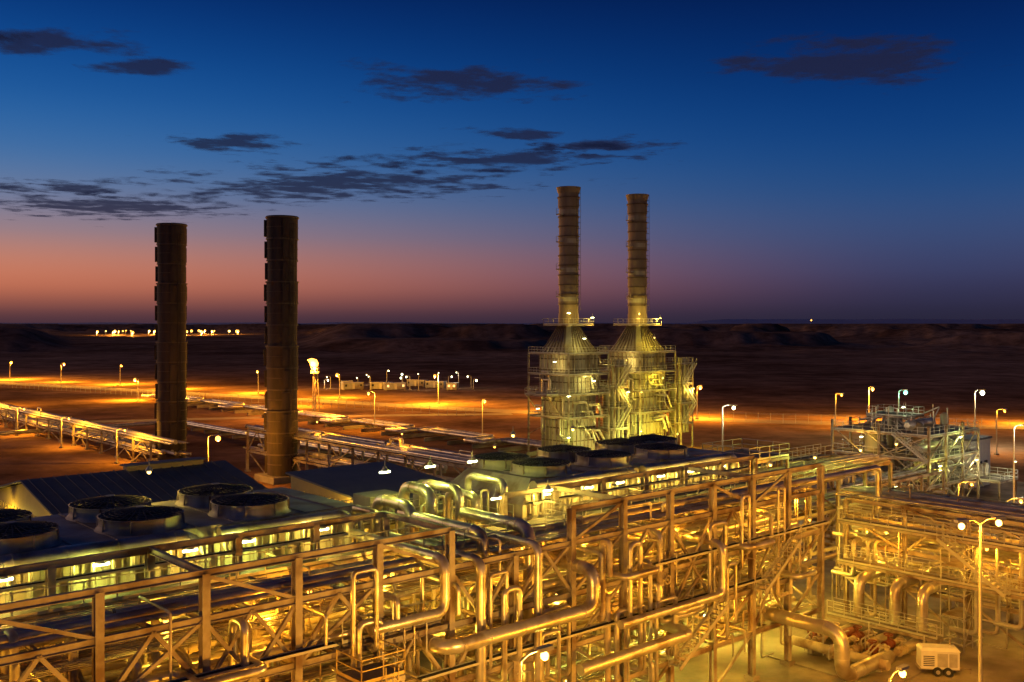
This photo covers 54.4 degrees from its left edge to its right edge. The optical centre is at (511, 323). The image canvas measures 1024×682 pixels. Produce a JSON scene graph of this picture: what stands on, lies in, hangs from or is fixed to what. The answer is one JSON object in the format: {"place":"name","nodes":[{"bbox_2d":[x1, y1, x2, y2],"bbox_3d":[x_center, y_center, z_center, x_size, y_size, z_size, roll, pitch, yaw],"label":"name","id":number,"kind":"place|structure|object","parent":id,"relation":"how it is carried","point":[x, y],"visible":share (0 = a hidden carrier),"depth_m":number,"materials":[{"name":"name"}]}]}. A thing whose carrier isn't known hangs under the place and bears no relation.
{"place":"outdoors","nodes":[
{"label":"outdoors","id":0,"kind":"place"},
{"bbox_2d":[0,31,15,40],"bbox_3d":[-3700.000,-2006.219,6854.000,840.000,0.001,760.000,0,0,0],"label":"cloud","id":1,"kind":"structure","parent":0,"point":[3,36],"depth_m":6952.04,"materials":[{"name":"grey"}]},
{"bbox_2d":[0,179,118,194],"bbox_3d":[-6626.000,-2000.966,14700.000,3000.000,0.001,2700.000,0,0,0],"label":"cloud","id":2,"kind":"structure","parent":0,"point":[84,189],"depth_m":14723.66,"materials":[{"name":"grey"}]},
{"bbox_2d":[0,29,134,55],"bbox_3d":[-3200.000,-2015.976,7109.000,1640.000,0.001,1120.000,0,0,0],"label":"cloud","id":3,"kind":"structure","parent":0,"point":[34,42],"depth_m":7160.31,"materials":[{"name":"grey"}]},
{"bbox_2d":[0,192,271,219],"bbox_3d":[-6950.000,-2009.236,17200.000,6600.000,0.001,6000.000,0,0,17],"label":"cloud","id":4,"kind":"structure","parent":0,"point":[108,206],"depth_m":17053.29,"materials":[{"name":"grey"}]},
{"bbox_2d":[92,58,185,74],"bbox_3d":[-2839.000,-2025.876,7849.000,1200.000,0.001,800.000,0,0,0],"label":"cloud","id":5,"kind":"structure","parent":0,"point":[157,66],"depth_m":7838.68,"materials":[{"name":"grey"}]},
{"bbox_2d":[0,457,284,612],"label":"warehouse","id":6,"kind":"structure","parent":0,"point":[165,480],"depth_m":84.65,"materials":[{"name":"grey metal"}]},
{"bbox_2d":[145,460,152,473],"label":"light fixture","id":7,"kind":"object","parent":6,"relation":"on","point":[148,469],"visible":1,"depth_m":59.19,"materials":[{"name":"grey"}]},
{"bbox_2d":[171,134,296,150],"bbox_3d":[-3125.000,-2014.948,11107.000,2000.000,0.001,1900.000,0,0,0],"label":"cloud","id":8,"kind":"structure","parent":0,"point":[243,140],"depth_m":11064.66,"materials":[{"name":"grey"}]},
{"bbox_2d":[93,413,512,422],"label":"road","id":9,"kind":"structure","parent":0,"point":[142,420],"depth_m":268.31,"materials":[{"name":"grey asphalt"}]},
{"bbox_2d":[308,358,319,411],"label":"flare stack","id":10,"kind":"object","parent":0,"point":[313,363],"visible":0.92,"depth_m":267.75,"materials":[{"name":"metal"}]},
{"bbox_2d":[108,156,546,203],"bbox_3d":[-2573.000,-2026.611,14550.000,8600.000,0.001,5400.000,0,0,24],"label":"cloud","id":11,"kind":"structure","parent":0,"point":[345,180],"depth_m":14484.15,"materials":[{"name":"grey"}]},
{"bbox_2d":[366,64,576,100],"bbox_3d":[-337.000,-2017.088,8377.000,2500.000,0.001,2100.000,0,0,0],"label":"cloud","id":12,"kind":"structure","parent":0,"point":[477,80],"depth_m":8322.19,"materials":[{"name":"grey"}]},
{"bbox_2d":[339,142,645,172],"bbox_3d":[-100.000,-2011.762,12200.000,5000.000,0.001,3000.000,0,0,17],"label":"cloud","id":13,"kind":"structure","parent":0,"point":[531,157],"depth_m":12043.61,"materials":[{"name":"grey"}]},
{"bbox_2d":[0,323,1023,488],"bbox_3d":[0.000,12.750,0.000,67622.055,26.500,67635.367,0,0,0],"label":"ground","id":14,"kind":"structure","parent":0,"point":[800,372],"depth_m":463.46,"materials":[{"name":"brown sand"}]},
{"bbox_2d":[15,407,25,435],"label":"street lamp","id":15,"kind":"object","parent":14,"relation":"on","point":[17,420],"visible":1,"depth_m":222.83,"materials":[{"name":"metal"}]},
{"bbox_2d":[59,416,70,447],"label":"street lamp","id":16,"kind":"object","parent":14,"relation":"on","point":[68,417],"visible":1,"depth_m":200.45,"materials":[{"name":"metal"}]},
{"bbox_2d":[0,402,190,461],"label":"pipe rack","id":17,"kind":"object","parent":14,"relation":"on","point":[86,429],"visible":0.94,"depth_m":199.39,"materials":[{"name":"metal"}]},
{"bbox_2d":[114,428,127,463],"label":"street lamp","id":18,"kind":"object","parent":14,"relation":"on","point":[116,462],"visible":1,"depth_m":178.07,"materials":[{"name":"metal"}]},
{"bbox_2d":[146,223,190,461],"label":"exhaust stack","id":19,"kind":"object","parent":14,"relation":"on","point":[170,347],"visible":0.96,"depth_m":174.73,"materials":[{"name":"metal"}]},
{"bbox_2d":[207,434,220,461],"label":"street lamp","id":20,"kind":"object","parent":14,"relation":"on","point":[217,438],"visible":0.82,"depth_m":149.95,"materials":[{"name":"metal"}]},
{"bbox_2d":[0,421,447,473],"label":"pipeline","id":21,"kind":"object","parent":14,"relation":"on","point":[197,426],"visible":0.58,"depth_m":212.61,"materials":[{"name":"metal"}]},
{"bbox_2d":[2,381,474,415],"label":"fence","id":22,"kind":"object","parent":14,"relation":"on","point":[323,403],"visible":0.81,"depth_m":312.78,"materials":[{"name":"metal"}]},
{"bbox_2d":[254,215,298,484],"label":"exhaust stack","id":23,"kind":"object","parent":14,"relation":"on","point":[282,346],"visible":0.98,"depth_m":156.80,"materials":[{"name":"metal"}]},
{"bbox_2d":[336,373,340,397],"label":"street lamp","id":24,"kind":"object","parent":14,"relation":"on","point":[339,384],"visible":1,"depth_m":334.91,"materials":[{"name":"metal"}]},
{"bbox_2d":[340,382,363,389],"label":"site cabin","id":25,"kind":"object","parent":14,"relation":"on","point":[352,385],"visible":1,"depth_m":376.60,"materials":[{"name":"metal"}]},
{"bbox_2d":[141,394,592,455],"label":"pipeline","id":26,"kind":"object","parent":14,"relation":"on","point":[479,440],"visible":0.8,"depth_m":231.31,"materials":[{"name":"metal"}]},
{"bbox_2d":[366,391,374,427],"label":"street lamp","id":27,"kind":"object","parent":14,"relation":"on","point":[368,393],"visible":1,"depth_m":231.89,"materials":[{"name":"metal"}]},
{"bbox_2d":[371,382,386,389],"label":"site cabin","id":28,"kind":"object","parent":14,"relation":"on","point":[376,385],"visible":0.64,"depth_m":377.39,"materials":[{"name":"metal"}]},
{"bbox_2d":[379,460,389,473],"bbox_3d":[-7.832,8.795,61.273,0.760,0.790,0.440,0,0,-42],"label":"light fixture","id":29,"kind":"object","parent":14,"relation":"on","point":[384,469],"visible":1,"depth_m":61.18,"materials":[{"name":"white"}]},
{"bbox_2d":[383,382,405,390],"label":"site cabin","id":30,"kind":"object","parent":14,"relation":"on","point":[393,385],"visible":1,"depth_m":374.04,"materials":[{"name":"brown metal"}]},
{"bbox_2d":[406,379,427,386],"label":"site cabin","id":31,"kind":"object","parent":14,"relation":"on","point":[412,382],"visible":0.87,"depth_m":394.33,"materials":[{"name":"metal"}]},
{"bbox_2d":[425,455,435,467],"bbox_3d":[-5.223,8.795,63.606,0.760,0.790,0.440,0,0,-42],"label":"light fixture","id":32,"kind":"object","parent":14,"relation":"on","point":[429,464],"visible":1,"depth_m":63.50,"materials":[{"name":"white"}]},
{"bbox_2d":[425,380,446,388],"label":"site cabin","id":33,"kind":"object","parent":14,"relation":"on","point":[433,384],"visible":0.97,"depth_m":384.62,"materials":[{"name":"metal"}]},
{"bbox_2d":[433,374,439,403],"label":"street lamp","id":34,"kind":"object","parent":14,"relation":"on","point":[438,386],"visible":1,"depth_m":310.89,"materials":[{"name":"metal"}]},
{"bbox_2d":[446,382,458,389],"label":"site cabin","id":35,"kind":"object","parent":14,"relation":"on","point":[452,385],"visible":1,"depth_m":373.67,"materials":[{"name":"brown metal"}]},
{"bbox_2d":[468,451,477,462],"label":"light fixture","id":36,"kind":"object","parent":14,"relation":"on","point":[472,459],"visible":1,"depth_m":65.84,"materials":[{"name":"white"}]},
{"bbox_2d":[482,399,485,432],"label":"street lamp","id":37,"kind":"object","parent":14,"relation":"on","point":[484,401],"visible":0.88,"depth_m":221.89,"materials":[{"name":"metal"}]},
{"bbox_2d":[525,186,631,451],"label":"heat recovery unit","id":38,"kind":"object","parent":14,"relation":"on","point":[574,370],"visible":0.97,"depth_m":188.11,"materials":[{"name":"metal"}]},
{"bbox_2d":[598,194,696,446],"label":"heat recovery unit","id":39,"kind":"object","parent":14,"relation":"on","point":[640,346],"visible":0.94,"depth_m":199.14,"materials":[{"name":"metal"}]},
{"bbox_2d":[834,393,843,426],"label":"street lamp","id":40,"kind":"object","parent":14,"relation":"on","point":[835,406],"visible":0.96,"depth_m":239.90,"materials":[{"name":"metal"}]},
{"bbox_2d":[694,411,1023,428],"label":"fence","id":41,"kind":"object","parent":14,"relation":"on","point":[808,422],"visible":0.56,"depth_m":250.00,"materials":[{"name":"metal"}]},
{"bbox_2d":[898,389,907,411],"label":"street lamp","id":42,"kind":"object","parent":14,"relation":"on","point":[905,392],"visible":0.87,"depth_m":214.93,"materials":[{"name":"metal"}]},
{"bbox_2d":[831,402,1017,500],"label":"process unit","id":43,"kind":"object","parent":14,"relation":"on","point":[921,448],"visible":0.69,"depth_m":138.57,"materials":[{"name":"metal"}]},
{"bbox_2d":[974,389,984,434],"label":"street lamp","id":44,"kind":"object","parent":14,"relation":"on","point":[982,392],"visible":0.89,"depth_m":199.96,"materials":[{"name":"metal"}]},
{"bbox_2d":[994,409,1006,454],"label":"street lamp","id":45,"kind":"object","parent":14,"relation":"on","point":[1004,410],"visible":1,"depth_m":189.92,"materials":[{"name":"metal"}]},
{"bbox_2d":[0,382,1023,428],"bbox_3d":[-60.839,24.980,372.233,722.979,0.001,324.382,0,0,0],"label":"road","id":46,"kind":"structure","parent":0,"point":[533,412],"depth_m":293.60,"materials":[{"name":"grey asphalt"}]},
{"bbox_2d":[0,0,1023,322],"label":"sky","id":47,"kind":"structure","parent":0,"point":[777,197],"materials":[{"name":"blue"}]},
{"bbox_2d":[3,319,1023,324],"bbox_3d":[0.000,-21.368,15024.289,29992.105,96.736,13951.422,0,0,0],"label":"hills","id":48,"kind":"structure","parent":0,"point":[875,321],"depth_m":11700.42,"materials":[{"name":"brown sand"}]},
{"bbox_2d":[479,130,558,139],"bbox_3d":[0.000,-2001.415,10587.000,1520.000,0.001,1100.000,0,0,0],"label":"cloud","id":49,"kind":"structure","parent":0,"point":[527,134],"depth_m":10525.87,"materials":[{"name":"grey"}]},
{"bbox_2d":[533,140,678,150],"bbox_3d":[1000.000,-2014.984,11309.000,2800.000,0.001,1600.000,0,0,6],"label":"cloud","id":50,"kind":"structure","parent":0,"point":[572,146],"depth_m":11251.03,"materials":[{"name":"grey"}]},
{"bbox_2d":[215,467,1023,681],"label":"pavement","id":51,"kind":"structure","parent":0,"point":[1002,665],"depth_m":76.84,"materials":[{"name":"concrete"}]},
{"bbox_2d":[0,483,362,675],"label":"air cooler","id":52,"kind":"object","parent":51,"relation":"on","point":[96,525],"visible":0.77,"depth_m":52.38,"materials":[{"name":"metal"}]},
{"bbox_2d":[285,461,464,645],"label":"equipment shelter","id":53,"kind":"object","parent":51,"relation":"on","point":[341,483],"visible":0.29,"depth_m":83.61,"materials":[{"name":"grey metal"}]},
{"bbox_2d":[0,455,829,681],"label":"pipe rack","id":54,"kind":"object","parent":51,"relation":"on","point":[296,660],"visible":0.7,"depth_m":52.99,"materials":[{"name":"metal"}]},
{"bbox_2d":[0,564,12,581],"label":"light fixture","id":55,"kind":"object","parent":54,"relation":"attached to","point":[5,578],"visible":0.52,"depth_m":44.35,"materials":[{"name":"white"}]},
{"bbox_2d":[93,549,109,566],"bbox_3d":[-19.484,11.095,47.235,0.760,0.790,0.440,0,0,-42],"label":"light fixture","id":56,"kind":"object","parent":54,"relation":"attached to","point":[101,563],"visible":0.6,"depth_m":47.12,"materials":[{"name":"white"}]},
{"bbox_2d":[182,536,197,552],"bbox_3d":[-16.214,11.095,50.158,0.760,0.790,0.440,0,0,-42],"label":"light fixture","id":57,"kind":"object","parent":54,"relation":"attached to","point":[191,549],"visible":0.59,"depth_m":50.03,"materials":[{"name":"white"}]},
{"bbox_2d":[242,527,255,543],"bbox_3d":[-13.834,11.095,52.286,0.760,0.790,0.440,0,0,-42],"label":"light fixture","id":58,"kind":"object","parent":54,"relation":"attached to","point":[249,540],"visible":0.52,"depth_m":52.18,"materials":[{"name":"white"}]},
{"bbox_2d":[320,517,328,530],"bbox_3d":[-10.521,11.095,55.248,0.760,0.790,0.440,0,0,-42],"label":"light fixture","id":59,"kind":"object","parent":54,"relation":"attached to","point":[323,528],"visible":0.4,"depth_m":55.18,"materials":[{"name":"white"}]},
{"bbox_2d":[0,505,738,673],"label":"cooler piping","id":60,"kind":"object","parent":54,"relation":"on","point":[263,600],"depth_m":56.61,"materials":[{"name":"metal"}]},
{"bbox_2d":[491,487,500,499],"bbox_3d":[-0.972,10.395,61.102,0.760,0.790,0.440,0,0,-42],"label":"light fixture","id":61,"kind":"object","parent":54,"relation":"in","point":[495,496],"visible":1,"depth_m":60.98,"materials":[{"name":"white"}]},
{"bbox_2d":[0,465,958,681],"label":"process piping","id":62,"kind":"object","parent":51,"relation":"on","point":[538,622],"visible":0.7,"depth_m":56.87,"materials":[{"name":"metal"}]},
{"bbox_2d":[243,423,758,550],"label":"pipe rack","id":63,"kind":"object","parent":51,"relation":"on","point":[412,452],"visible":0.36,"depth_m":147.06,"materials":[{"name":"metal"}]},
{"bbox_2d":[519,644,553,681],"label":"street lamp","id":64,"kind":"object","parent":51,"relation":"on","point":[543,650],"visible":1,"depth_m":45.33,"materials":[{"name":"metal"}]},
{"bbox_2d":[434,434,738,673],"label":"air cooler","id":65,"kind":"object","parent":51,"relation":"on","point":[559,464],"visible":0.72,"depth_m":73.82,"materials":[{"name":"metal"}]},
{"bbox_2d":[543,479,552,491],"bbox_3d":[2.308,10.395,64.035,0.760,0.790,0.440,0,0,-42],"label":"light fixture","id":66,"kind":"object","parent":65,"relation":"attached to","point":[547,488],"visible":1,"depth_m":63.92,"materials":[{"name":"white"}]},
{"bbox_2d":[722,404,736,440],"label":"street lamp","id":67,"kind":"object","parent":51,"relation":"on","point":[733,406],"visible":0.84,"depth_m":131.91,"materials":[{"name":"metal"}]},
{"bbox_2d":[702,438,892,599],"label":"pipe rack","id":68,"kind":"object","parent":51,"relation":"on","point":[829,462],"visible":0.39,"depth_m":94.02,"materials":[{"name":"metal"}]},
{"bbox_2d":[767,597,963,681],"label":"valve skid","id":69,"kind":"object","parent":51,"relation":"on","point":[815,652],"visible":0.72,"depth_m":74.39,"materials":[{"name":"metal"}]},
{"bbox_2d":[792,467,944,547],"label":"pipe rack","id":70,"kind":"object","parent":51,"relation":"on","point":[902,474],"visible":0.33,"depth_m":125.00,"materials":[{"name":"metal"}]},
{"bbox_2d":[888,664,908,681],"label":"street lamp","id":71,"kind":"object","parent":51,"relation":"on","point":[901,668],"visible":1,"depth_m":55.59,"materials":[{"name":"metal"}]},
{"bbox_2d":[831,483,1023,648],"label":"pipe rack","id":72,"kind":"object","parent":51,"relation":"on","point":[912,509],"visible":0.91,"depth_m":79.88,"materials":[{"name":"metal"}]},
{"bbox_2d":[916,639,971,676],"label":"mobile generator","id":73,"kind":"object","parent":51,"relation":"on","point":[937,659],"visible":1,"depth_m":70.64,"materials":[{"name":"metal"}]},
{"bbox_2d":[938,542,983,652],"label":"scaffold tower","id":74,"kind":"structure","parent":51,"relation":"on","point":[957,612],"depth_m":76.67,"materials":[{"name":"metal"}]},
{"bbox_2d":[957,481,975,494],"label":"street lamp","id":75,"kind":"object","parent":51,"relation":"on","point":[971,483],"visible":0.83,"depth_m":111.84,"materials":[{"name":"metal"}]},
{"bbox_2d":[954,515,1005,681],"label":"street lamp","id":76,"kind":"object","parent":51,"relation":"on","point":[998,522],"visible":1,"depth_m":62.42,"materials":[{"name":"metal"}]},
{"bbox_2d":[1002,497,1023,566],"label":"street lamp","id":77,"kind":"object","parent":51,"relation":"on","point":[1020,499],"visible":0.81,"depth_m":101.23,"materials":[{"name":"metal"}]},
{"bbox_2d":[1013,424,1023,502],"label":"street lamp","id":78,"kind":"object","parent":51,"relation":"on","point":[1014,461],"visible":0.7,"depth_m":119.93,"materials":[{"name":"metal"}]},
{"bbox_2d":[719,35,951,83],"bbox_3d":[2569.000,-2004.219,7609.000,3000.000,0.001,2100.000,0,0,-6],"label":"cloud","id":79,"kind":"structure","parent":0,"point":[885,65],"depth_m":7636.17,"materials":[{"name":"grey"}]},
{"bbox_2d":[907,434,991,488],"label":"control building","id":80,"kind":"structure","parent":0,"point":[984,448],"depth_m":153.07,"materials":[{"name":"metal"}]}
]}

